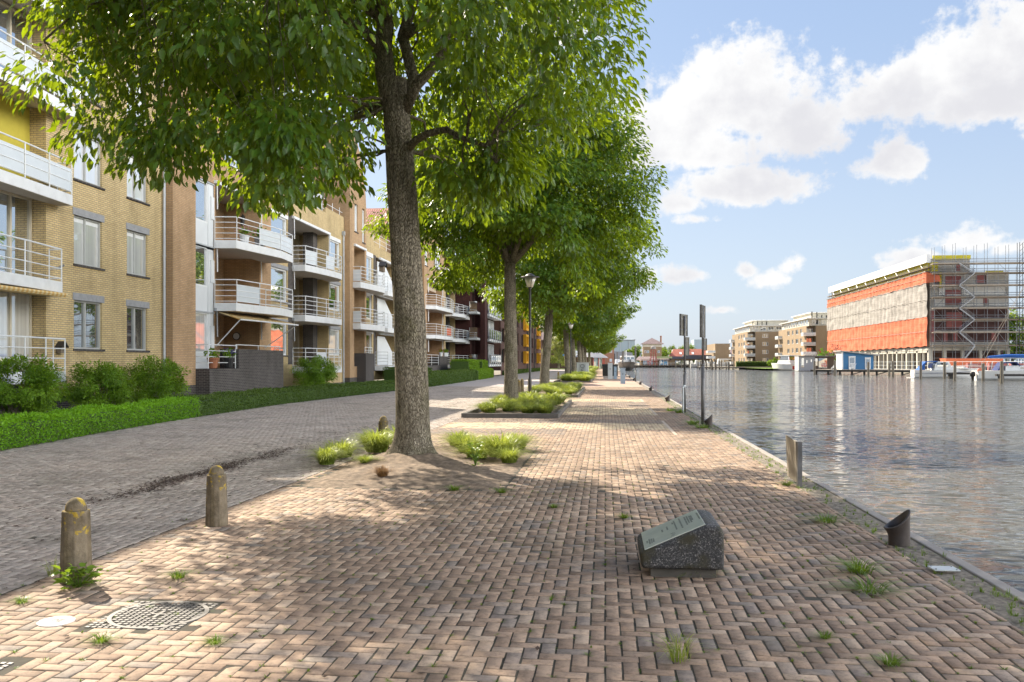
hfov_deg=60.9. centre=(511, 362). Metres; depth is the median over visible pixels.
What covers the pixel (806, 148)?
sky
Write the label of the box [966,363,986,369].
panel stack
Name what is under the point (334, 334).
window
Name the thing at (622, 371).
door
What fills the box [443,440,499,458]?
grass clump
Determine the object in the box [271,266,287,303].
window
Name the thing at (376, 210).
tiled roof house
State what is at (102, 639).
weed tuft
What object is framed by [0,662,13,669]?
manhole cover
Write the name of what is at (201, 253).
window
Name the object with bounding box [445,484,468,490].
weed tuft
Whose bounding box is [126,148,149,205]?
window
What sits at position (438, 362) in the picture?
terrace wall
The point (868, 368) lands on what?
mooring post
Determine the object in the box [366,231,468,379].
apartment building
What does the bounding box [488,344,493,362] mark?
balcony door
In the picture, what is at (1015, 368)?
sailing yacht
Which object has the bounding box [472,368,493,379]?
clipped hedge
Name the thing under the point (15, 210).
balcony door
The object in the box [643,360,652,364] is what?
window
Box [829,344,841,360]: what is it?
bare tree
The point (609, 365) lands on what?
door
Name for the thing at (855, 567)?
weed tuft
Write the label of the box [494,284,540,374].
apartment building
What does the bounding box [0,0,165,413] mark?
apartment building
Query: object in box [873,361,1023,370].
site fence
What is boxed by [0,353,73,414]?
leafy shrub
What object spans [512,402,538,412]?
grass clump
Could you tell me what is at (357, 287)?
gabled stair tower
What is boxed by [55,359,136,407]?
leafy shrub
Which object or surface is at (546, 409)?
grass clump
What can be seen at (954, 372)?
mooring post
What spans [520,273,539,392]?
street lamp
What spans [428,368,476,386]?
clipped hedge
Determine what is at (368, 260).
window
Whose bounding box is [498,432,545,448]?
grass clump
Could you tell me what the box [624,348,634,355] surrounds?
broadleaf tree
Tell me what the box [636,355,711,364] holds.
restaurant
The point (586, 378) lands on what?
grass clump
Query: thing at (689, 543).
memorial stone
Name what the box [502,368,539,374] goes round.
planting border
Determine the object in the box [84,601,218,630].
manhole cover
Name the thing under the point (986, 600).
gravel verge
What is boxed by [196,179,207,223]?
window
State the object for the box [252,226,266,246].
flower pot
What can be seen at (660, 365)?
pier
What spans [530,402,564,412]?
grass clump
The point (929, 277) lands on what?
safety net
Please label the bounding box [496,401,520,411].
grass clump
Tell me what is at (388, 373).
clipped hedge
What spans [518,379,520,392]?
concrete bollard
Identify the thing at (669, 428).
edge line
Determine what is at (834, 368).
mooring post
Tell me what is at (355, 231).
window
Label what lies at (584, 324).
street tree
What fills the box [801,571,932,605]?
weed tuft
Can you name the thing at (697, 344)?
office block
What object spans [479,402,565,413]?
soil bed
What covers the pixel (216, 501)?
concrete bollard
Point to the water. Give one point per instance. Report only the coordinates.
(942, 459)
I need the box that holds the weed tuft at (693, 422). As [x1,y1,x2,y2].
[683,419,704,424]
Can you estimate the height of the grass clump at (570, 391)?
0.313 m
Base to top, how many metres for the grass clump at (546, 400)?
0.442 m
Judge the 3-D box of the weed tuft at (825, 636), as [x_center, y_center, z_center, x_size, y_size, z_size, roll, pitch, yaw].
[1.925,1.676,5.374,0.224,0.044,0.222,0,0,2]
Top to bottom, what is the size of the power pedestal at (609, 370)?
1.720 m
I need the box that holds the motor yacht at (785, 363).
[771,355,798,370]
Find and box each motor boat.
[690,360,709,367]
[713,359,731,365]
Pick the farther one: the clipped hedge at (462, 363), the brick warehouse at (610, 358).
the brick warehouse at (610, 358)
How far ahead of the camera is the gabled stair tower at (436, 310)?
89.51 m
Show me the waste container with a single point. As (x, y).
(605, 371)
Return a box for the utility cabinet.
[576,362,588,371]
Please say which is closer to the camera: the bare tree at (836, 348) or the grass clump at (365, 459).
the grass clump at (365, 459)
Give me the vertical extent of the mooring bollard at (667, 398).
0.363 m
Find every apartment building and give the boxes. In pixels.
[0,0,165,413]
[166,67,344,395]
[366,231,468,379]
[444,257,500,374]
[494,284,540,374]
[706,344,729,363]
[729,320,789,366]
[775,312,829,359]
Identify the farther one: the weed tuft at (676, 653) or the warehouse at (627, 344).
the warehouse at (627, 344)
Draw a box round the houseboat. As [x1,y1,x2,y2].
[794,352,833,370]
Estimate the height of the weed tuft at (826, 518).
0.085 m
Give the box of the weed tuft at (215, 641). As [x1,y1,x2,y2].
[198,633,236,646]
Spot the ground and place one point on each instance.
(497, 372)
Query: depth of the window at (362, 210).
61.90 m
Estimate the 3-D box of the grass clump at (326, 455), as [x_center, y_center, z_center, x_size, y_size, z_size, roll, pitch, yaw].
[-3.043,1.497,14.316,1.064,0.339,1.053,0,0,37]
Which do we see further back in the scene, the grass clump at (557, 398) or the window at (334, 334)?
the window at (334, 334)
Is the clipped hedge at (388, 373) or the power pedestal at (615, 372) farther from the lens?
the power pedestal at (615, 372)
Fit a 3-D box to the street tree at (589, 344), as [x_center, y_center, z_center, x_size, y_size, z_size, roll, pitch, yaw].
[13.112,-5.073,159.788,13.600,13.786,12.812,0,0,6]
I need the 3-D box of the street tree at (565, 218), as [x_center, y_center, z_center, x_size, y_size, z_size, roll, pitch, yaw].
[0.432,-5.440,34.460,12.460,14.519,11.689,0,0,-41]
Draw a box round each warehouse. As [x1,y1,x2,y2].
[603,347,613,363]
[614,339,634,355]
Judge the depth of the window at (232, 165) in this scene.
41.16 m
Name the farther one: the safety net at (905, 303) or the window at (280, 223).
the safety net at (905, 303)
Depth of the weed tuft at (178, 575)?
6.87 m
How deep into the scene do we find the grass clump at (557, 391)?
43.21 m
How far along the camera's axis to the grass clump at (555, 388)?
44.31 m
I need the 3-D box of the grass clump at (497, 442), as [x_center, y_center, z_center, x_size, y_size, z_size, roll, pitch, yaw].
[-0.196,1.423,15.415,1.698,0.484,1.716,0,0,9]
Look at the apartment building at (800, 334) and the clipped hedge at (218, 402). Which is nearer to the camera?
the clipped hedge at (218, 402)
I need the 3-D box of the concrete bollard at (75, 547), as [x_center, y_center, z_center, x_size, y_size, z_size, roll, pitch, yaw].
[-3.389,1.448,6.769,0.218,0.804,0.218,0,0,0]
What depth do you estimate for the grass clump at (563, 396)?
35.70 m
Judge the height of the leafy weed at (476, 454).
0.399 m
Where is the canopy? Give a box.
[939,358,1002,370]
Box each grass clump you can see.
[289,438,377,457]
[296,445,352,464]
[340,427,394,452]
[344,454,384,462]
[367,465,399,476]
[379,424,434,444]
[432,428,483,445]
[435,433,492,451]
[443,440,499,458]
[450,430,541,457]
[469,401,502,411]
[477,402,514,412]
[478,393,512,400]
[482,445,537,462]
[485,396,511,405]
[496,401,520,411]
[497,397,521,403]
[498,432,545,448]
[501,396,534,403]
[512,401,525,409]
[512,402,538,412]
[518,390,542,395]
[521,394,540,402]
[526,388,545,393]
[529,403,559,413]
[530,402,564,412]
[533,398,563,406]
[537,392,569,397]
[541,388,568,393]
[543,393,571,404]
[545,393,571,401]
[546,386,563,393]
[558,384,585,391]
[562,374,575,380]
[564,389,577,394]
[573,373,594,380]
[576,374,592,380]
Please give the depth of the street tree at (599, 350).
223.38 m
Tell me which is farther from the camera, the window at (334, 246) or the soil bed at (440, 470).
the window at (334, 246)
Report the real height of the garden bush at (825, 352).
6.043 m
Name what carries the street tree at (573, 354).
on the soil bed
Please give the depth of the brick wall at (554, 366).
231.94 m
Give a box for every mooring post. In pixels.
[813,361,815,374]
[834,361,835,375]
[867,362,869,375]
[892,361,893,376]
[919,361,921,378]
[943,362,945,378]
[953,361,956,380]
[982,363,984,380]
[1000,361,1003,382]
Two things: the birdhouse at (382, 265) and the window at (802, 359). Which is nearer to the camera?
the birdhouse at (382, 265)
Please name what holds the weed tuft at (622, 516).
on the promenade paving at (128, 573)
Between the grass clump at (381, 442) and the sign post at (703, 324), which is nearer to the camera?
the grass clump at (381, 442)
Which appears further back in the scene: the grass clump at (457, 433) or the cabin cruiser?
the cabin cruiser
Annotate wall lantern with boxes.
[240,214,244,224]
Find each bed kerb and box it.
[461,399,571,417]
[522,387,584,397]
[554,374,595,382]
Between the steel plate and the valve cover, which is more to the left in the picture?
the valve cover
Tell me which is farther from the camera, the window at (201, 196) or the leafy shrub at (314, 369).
the leafy shrub at (314, 369)
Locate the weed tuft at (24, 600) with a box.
[2,595,42,605]
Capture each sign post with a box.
[635,346,635,381]
[679,314,688,412]
[700,304,706,424]
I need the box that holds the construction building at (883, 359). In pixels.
[828,254,1010,369]
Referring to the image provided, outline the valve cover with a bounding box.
[36,616,75,626]
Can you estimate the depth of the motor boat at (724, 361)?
405.35 m
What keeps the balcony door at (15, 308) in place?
in the apartment building at (82, 261)
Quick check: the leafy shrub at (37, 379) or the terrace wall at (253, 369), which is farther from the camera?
the terrace wall at (253, 369)
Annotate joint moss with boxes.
[0,400,1023,681]
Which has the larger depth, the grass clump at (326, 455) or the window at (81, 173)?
the window at (81, 173)
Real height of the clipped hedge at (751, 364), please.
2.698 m
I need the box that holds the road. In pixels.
[440,370,564,386]
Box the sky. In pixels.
[158,0,1023,362]
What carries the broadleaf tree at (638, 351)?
on the ground
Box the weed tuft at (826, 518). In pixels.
[798,511,878,526]
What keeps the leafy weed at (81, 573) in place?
on the promenade paving at (128, 573)
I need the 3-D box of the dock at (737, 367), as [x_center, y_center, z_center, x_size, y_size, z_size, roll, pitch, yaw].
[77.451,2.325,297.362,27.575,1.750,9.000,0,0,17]
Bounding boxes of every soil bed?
[302,445,535,489]
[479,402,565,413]
[540,388,581,394]
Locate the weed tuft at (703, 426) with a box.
[686,424,714,427]
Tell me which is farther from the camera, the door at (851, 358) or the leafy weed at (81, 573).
the door at (851, 358)
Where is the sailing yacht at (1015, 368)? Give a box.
[970,286,1023,379]
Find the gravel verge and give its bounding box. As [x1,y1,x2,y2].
[618,370,1023,631]
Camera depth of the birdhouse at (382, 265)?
63.13 m
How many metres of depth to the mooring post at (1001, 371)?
96.82 m
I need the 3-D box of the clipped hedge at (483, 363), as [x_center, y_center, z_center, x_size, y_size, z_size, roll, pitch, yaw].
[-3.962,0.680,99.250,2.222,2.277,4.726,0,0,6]
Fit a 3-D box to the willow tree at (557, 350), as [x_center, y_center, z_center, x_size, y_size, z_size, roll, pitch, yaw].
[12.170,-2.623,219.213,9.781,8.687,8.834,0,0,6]
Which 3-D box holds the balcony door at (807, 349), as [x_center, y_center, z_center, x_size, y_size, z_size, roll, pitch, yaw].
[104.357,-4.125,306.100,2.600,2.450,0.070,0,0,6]
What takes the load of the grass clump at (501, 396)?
on the soil bed at (498, 410)
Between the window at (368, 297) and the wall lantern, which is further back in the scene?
the window at (368, 297)
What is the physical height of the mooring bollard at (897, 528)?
0.363 m
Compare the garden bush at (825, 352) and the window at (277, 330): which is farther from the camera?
the garden bush at (825, 352)
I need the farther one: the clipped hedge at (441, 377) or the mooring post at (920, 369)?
the mooring post at (920, 369)
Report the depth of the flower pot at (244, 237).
40.43 m
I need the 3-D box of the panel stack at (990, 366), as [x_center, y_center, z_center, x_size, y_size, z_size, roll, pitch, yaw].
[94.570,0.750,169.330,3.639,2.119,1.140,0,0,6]
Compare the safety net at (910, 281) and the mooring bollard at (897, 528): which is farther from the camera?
the safety net at (910, 281)
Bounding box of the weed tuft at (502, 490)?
[492,486,515,492]
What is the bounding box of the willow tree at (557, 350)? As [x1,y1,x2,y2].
[541,337,576,368]
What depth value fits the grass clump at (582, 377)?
76.16 m
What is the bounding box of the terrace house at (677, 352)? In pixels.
[669,349,705,355]
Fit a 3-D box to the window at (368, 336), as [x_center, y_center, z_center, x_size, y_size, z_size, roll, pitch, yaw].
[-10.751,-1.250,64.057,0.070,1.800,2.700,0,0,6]
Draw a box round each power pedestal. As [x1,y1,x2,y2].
[608,363,611,378]
[614,367,616,378]
[620,368,624,383]
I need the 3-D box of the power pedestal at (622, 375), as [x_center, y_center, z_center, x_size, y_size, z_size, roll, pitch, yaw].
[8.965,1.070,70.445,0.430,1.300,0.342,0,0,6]
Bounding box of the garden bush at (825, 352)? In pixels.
[816,348,835,360]
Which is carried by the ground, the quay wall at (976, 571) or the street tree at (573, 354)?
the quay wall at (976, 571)
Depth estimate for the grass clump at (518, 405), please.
29.55 m
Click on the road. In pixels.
(499, 380)
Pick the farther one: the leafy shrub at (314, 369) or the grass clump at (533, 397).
the leafy shrub at (314, 369)
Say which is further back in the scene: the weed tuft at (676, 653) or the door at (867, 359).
the door at (867, 359)
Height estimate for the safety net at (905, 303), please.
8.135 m
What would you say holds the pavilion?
on the promenade
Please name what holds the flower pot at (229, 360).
on the terrace wall at (253, 369)
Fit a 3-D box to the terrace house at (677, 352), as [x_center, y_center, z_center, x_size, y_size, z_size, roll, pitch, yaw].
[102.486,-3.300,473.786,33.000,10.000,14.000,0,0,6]
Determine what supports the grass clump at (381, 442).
on the soil bed at (440, 470)
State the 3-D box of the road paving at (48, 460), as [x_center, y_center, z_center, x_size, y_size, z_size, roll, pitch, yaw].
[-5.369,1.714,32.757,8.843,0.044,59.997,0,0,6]
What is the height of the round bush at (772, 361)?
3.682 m
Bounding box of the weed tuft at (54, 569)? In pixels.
[34,557,59,575]
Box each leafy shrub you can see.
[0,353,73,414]
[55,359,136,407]
[122,354,191,402]
[289,354,340,386]
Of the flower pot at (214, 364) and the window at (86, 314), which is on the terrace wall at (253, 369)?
the flower pot at (214, 364)
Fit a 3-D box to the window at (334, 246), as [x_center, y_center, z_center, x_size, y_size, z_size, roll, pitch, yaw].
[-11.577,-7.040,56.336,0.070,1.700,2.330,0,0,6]
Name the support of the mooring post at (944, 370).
in the water
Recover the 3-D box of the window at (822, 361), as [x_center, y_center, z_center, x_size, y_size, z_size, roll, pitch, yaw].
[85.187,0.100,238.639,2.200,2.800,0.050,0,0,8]
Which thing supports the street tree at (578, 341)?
on the promenade
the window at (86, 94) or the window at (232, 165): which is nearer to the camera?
the window at (86, 94)
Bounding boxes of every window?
[73,123,104,190]
[73,207,104,270]
[73,292,104,351]
[74,40,104,107]
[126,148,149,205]
[126,222,149,278]
[126,299,149,352]
[127,75,149,131]
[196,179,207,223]
[196,245,207,286]
[196,312,207,352]
[225,151,241,172]
[271,217,287,252]
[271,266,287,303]
[271,323,288,356]
[329,239,338,267]
[329,283,338,310]
[329,329,338,355]
[354,204,358,233]
[362,210,365,244]
[366,256,370,280]
[366,294,370,318]
[366,334,370,352]
[434,251,440,270]
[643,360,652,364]
[675,360,688,364]
[768,326,773,330]
[801,358,803,367]
[819,358,826,367]
[928,363,934,367]
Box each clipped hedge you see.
[0,395,201,449]
[166,379,394,416]
[382,366,431,380]
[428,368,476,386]
[449,359,477,369]
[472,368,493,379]
[474,359,488,367]
[736,361,770,366]
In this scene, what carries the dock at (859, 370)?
in the water
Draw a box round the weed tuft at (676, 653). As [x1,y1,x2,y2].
[628,628,720,663]
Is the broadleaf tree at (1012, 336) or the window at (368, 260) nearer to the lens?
the window at (368, 260)
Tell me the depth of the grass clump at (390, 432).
17.13 m
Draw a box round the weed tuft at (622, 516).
[607,512,634,518]
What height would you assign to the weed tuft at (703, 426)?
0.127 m
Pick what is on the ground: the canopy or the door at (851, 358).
the canopy
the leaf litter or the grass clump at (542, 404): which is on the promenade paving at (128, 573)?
the leaf litter
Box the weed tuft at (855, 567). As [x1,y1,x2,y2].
[822,555,895,575]
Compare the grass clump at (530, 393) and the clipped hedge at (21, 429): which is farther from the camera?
the grass clump at (530, 393)
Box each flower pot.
[203,347,220,368]
[222,347,236,367]
[234,225,253,242]
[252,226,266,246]
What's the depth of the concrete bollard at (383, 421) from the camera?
17.50 m
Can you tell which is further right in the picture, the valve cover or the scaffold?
the scaffold
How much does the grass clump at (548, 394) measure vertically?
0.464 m
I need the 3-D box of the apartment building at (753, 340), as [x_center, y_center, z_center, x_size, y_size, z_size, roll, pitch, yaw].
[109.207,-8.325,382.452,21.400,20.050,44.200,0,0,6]
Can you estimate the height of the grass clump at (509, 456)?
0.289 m
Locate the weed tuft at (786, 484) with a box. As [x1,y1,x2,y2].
[778,480,794,485]
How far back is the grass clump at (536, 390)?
43.45 m
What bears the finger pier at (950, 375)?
in the water
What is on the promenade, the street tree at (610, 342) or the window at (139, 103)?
the street tree at (610, 342)
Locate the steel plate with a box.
[927,565,960,570]
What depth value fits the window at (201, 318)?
37.95 m
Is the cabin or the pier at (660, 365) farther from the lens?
the pier at (660, 365)
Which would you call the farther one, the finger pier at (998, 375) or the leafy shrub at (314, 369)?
the finger pier at (998, 375)
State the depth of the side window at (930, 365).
131.22 m
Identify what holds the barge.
on the water
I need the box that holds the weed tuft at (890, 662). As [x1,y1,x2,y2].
[863,650,916,672]
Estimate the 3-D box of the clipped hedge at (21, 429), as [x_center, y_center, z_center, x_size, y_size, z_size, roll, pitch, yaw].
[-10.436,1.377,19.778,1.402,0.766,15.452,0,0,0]
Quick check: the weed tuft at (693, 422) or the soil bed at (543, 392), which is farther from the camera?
the soil bed at (543, 392)
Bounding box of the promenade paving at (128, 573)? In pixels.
[0,387,1023,681]
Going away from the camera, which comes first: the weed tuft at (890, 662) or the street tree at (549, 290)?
the weed tuft at (890, 662)
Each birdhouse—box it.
[55,341,68,352]
[378,261,387,271]
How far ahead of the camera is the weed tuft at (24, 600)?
6.17 m
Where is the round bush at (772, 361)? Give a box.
[767,357,778,366]
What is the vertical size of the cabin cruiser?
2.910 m
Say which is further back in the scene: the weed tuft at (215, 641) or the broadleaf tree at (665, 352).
the broadleaf tree at (665, 352)
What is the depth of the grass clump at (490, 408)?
27.83 m
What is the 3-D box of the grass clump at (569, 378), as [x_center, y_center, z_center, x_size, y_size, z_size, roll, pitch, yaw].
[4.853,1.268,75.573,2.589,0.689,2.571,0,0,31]
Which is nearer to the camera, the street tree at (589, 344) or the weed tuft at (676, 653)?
the weed tuft at (676, 653)
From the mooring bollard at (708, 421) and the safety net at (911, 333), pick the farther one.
the safety net at (911, 333)
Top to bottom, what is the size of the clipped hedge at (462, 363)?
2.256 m
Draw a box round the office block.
[679,339,701,348]
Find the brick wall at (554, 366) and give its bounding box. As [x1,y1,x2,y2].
[550,357,592,368]
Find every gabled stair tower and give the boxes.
[301,130,384,382]
[421,228,453,364]
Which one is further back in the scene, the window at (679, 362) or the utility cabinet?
the window at (679, 362)
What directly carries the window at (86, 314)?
in the apartment building at (82, 261)
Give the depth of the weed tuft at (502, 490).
11.38 m
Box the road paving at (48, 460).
[0,386,527,595]
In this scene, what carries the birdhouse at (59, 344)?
attached to the apartment building at (82, 261)
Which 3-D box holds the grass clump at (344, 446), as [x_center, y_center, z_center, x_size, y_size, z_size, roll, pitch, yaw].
[-3.023,1.491,15.383,1.599,0.350,1.563,0,0,22]
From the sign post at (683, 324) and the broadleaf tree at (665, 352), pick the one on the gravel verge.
the sign post at (683, 324)
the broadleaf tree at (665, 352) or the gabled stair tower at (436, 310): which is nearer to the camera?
the gabled stair tower at (436, 310)
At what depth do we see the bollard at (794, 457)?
12.07 m
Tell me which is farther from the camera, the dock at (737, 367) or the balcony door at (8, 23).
the dock at (737, 367)
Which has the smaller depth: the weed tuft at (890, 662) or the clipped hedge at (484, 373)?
the weed tuft at (890, 662)
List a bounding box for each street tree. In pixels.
[0,0,653,454]
[361,42,669,399]
[462,172,667,384]
[521,289,641,373]
[539,306,626,371]
[552,312,624,361]
[557,330,613,361]
[559,331,626,361]
[575,341,617,366]
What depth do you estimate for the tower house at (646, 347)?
474.67 m
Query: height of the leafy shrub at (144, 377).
2.045 m
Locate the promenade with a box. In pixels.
[565,369,641,386]
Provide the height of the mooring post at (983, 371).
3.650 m
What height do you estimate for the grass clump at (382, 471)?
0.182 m
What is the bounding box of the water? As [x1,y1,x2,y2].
[618,367,1023,592]
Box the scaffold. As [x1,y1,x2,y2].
[827,242,1023,369]
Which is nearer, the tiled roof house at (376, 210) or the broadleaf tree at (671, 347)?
the tiled roof house at (376, 210)
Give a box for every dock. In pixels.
[697,367,771,369]
[810,369,909,374]
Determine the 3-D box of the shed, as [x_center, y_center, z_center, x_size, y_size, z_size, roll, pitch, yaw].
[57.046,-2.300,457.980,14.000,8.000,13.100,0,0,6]
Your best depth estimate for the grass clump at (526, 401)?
31.30 m
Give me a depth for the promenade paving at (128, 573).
6.53 m
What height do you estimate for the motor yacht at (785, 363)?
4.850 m
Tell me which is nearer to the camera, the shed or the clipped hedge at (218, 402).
the clipped hedge at (218, 402)
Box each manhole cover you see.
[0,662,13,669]
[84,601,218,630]
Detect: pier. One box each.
[636,363,688,367]
[946,372,969,378]
[995,374,1023,380]
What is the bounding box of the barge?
[618,350,634,370]
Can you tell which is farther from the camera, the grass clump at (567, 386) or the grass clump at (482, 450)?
the grass clump at (567, 386)
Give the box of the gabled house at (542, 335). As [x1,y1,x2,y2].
[541,326,561,355]
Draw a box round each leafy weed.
[50,562,102,589]
[466,442,485,465]
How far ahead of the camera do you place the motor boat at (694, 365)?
409.66 m
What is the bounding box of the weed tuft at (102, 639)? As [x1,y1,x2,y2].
[78,632,124,645]
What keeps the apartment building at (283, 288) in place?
on the ground
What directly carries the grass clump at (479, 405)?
on the soil bed at (498, 410)
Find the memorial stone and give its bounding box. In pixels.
[637,510,723,578]
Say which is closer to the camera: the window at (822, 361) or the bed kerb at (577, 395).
the bed kerb at (577, 395)
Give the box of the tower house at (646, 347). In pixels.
[641,338,663,356]
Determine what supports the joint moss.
on the promenade paving at (128, 573)
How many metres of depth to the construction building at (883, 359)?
205.10 m
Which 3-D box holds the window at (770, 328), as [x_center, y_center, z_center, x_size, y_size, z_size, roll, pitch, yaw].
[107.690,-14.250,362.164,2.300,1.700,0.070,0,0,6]
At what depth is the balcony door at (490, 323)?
113.73 m
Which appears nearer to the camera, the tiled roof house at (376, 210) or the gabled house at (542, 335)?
the tiled roof house at (376, 210)
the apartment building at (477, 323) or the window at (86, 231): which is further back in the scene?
the apartment building at (477, 323)
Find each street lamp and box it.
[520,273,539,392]
[568,322,573,373]
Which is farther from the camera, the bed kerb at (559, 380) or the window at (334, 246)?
the bed kerb at (559, 380)
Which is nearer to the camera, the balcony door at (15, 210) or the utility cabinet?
the balcony door at (15, 210)
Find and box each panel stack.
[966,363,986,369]
[987,362,1008,369]
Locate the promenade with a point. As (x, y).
(598, 381)
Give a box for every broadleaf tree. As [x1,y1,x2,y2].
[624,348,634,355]
[628,344,641,364]
[662,348,670,355]
[668,345,676,355]
[1003,309,1023,360]
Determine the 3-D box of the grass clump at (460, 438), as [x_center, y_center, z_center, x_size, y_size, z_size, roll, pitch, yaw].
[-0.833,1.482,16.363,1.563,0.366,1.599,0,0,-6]
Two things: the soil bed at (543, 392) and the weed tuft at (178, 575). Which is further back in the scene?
the soil bed at (543, 392)
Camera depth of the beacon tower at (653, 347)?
428.05 m
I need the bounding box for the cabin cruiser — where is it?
[906,361,978,377]
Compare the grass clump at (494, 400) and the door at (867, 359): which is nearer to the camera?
the grass clump at (494, 400)
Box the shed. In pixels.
[614,351,632,363]
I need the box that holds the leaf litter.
[2,401,896,676]
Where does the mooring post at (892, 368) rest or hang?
in the water
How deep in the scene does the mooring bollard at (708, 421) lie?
22.99 m
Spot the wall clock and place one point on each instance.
(236, 336)
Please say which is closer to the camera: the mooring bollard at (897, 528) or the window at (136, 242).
the mooring bollard at (897, 528)
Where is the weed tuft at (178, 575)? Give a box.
[156,568,201,579]
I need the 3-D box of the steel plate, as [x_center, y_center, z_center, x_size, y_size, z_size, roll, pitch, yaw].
[3.514,1.670,7.086,0.200,0.016,0.150,0,0,3]
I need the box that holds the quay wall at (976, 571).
[627,375,1023,603]
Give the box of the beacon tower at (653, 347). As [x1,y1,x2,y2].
[649,346,657,366]
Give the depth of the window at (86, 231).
29.60 m
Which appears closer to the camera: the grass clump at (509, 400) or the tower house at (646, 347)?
the grass clump at (509, 400)
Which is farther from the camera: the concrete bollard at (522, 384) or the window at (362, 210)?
the window at (362, 210)
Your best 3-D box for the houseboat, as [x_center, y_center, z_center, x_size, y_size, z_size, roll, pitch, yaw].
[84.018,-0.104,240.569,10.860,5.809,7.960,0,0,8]
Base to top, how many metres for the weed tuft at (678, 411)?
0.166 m
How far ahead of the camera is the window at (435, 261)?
89.49 m
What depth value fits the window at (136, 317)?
32.69 m
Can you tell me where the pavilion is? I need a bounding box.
[576,351,607,368]
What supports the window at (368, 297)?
in the apartment building at (381, 344)
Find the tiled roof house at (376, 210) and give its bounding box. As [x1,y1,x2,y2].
[366,208,435,292]
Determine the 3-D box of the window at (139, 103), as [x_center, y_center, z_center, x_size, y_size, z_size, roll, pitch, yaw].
[-14.056,-9.795,32.605,0.190,1.930,1.630,0,0,6]
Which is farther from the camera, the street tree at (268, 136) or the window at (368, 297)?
the window at (368, 297)
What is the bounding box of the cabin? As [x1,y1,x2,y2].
[833,350,879,368]
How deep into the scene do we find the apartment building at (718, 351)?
421.65 m
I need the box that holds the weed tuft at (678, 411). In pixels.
[668,409,685,412]
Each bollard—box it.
[59,497,92,584]
[205,465,227,526]
[378,416,387,434]
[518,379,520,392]
[520,379,523,392]
[665,394,669,401]
[704,415,711,426]
[786,435,801,487]
[883,509,910,546]
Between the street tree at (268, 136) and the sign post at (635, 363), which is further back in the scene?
the sign post at (635, 363)
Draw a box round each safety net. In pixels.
[826,272,925,307]
[826,283,927,330]
[827,317,926,352]
[926,272,940,282]
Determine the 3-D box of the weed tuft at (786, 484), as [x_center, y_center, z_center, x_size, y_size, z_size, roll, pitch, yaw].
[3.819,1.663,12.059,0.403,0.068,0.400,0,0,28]
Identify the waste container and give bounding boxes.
[602,364,617,378]
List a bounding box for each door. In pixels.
[0,0,31,81]
[0,190,31,275]
[0,291,31,369]
[488,320,493,338]
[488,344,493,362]
[608,364,611,377]
[621,370,624,381]
[806,348,812,354]
[848,356,855,368]
[865,357,870,368]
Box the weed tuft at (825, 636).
[808,629,841,640]
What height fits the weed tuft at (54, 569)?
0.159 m
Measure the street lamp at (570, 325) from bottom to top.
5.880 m
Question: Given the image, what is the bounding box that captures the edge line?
[640,399,676,434]
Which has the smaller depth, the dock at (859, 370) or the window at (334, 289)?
the window at (334, 289)
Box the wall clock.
[232,332,239,339]
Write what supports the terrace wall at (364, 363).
on the planting strip
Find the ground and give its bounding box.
[20,363,915,409]
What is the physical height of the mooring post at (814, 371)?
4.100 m
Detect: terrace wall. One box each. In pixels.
[196,344,282,395]
[354,347,373,381]
[427,354,447,370]

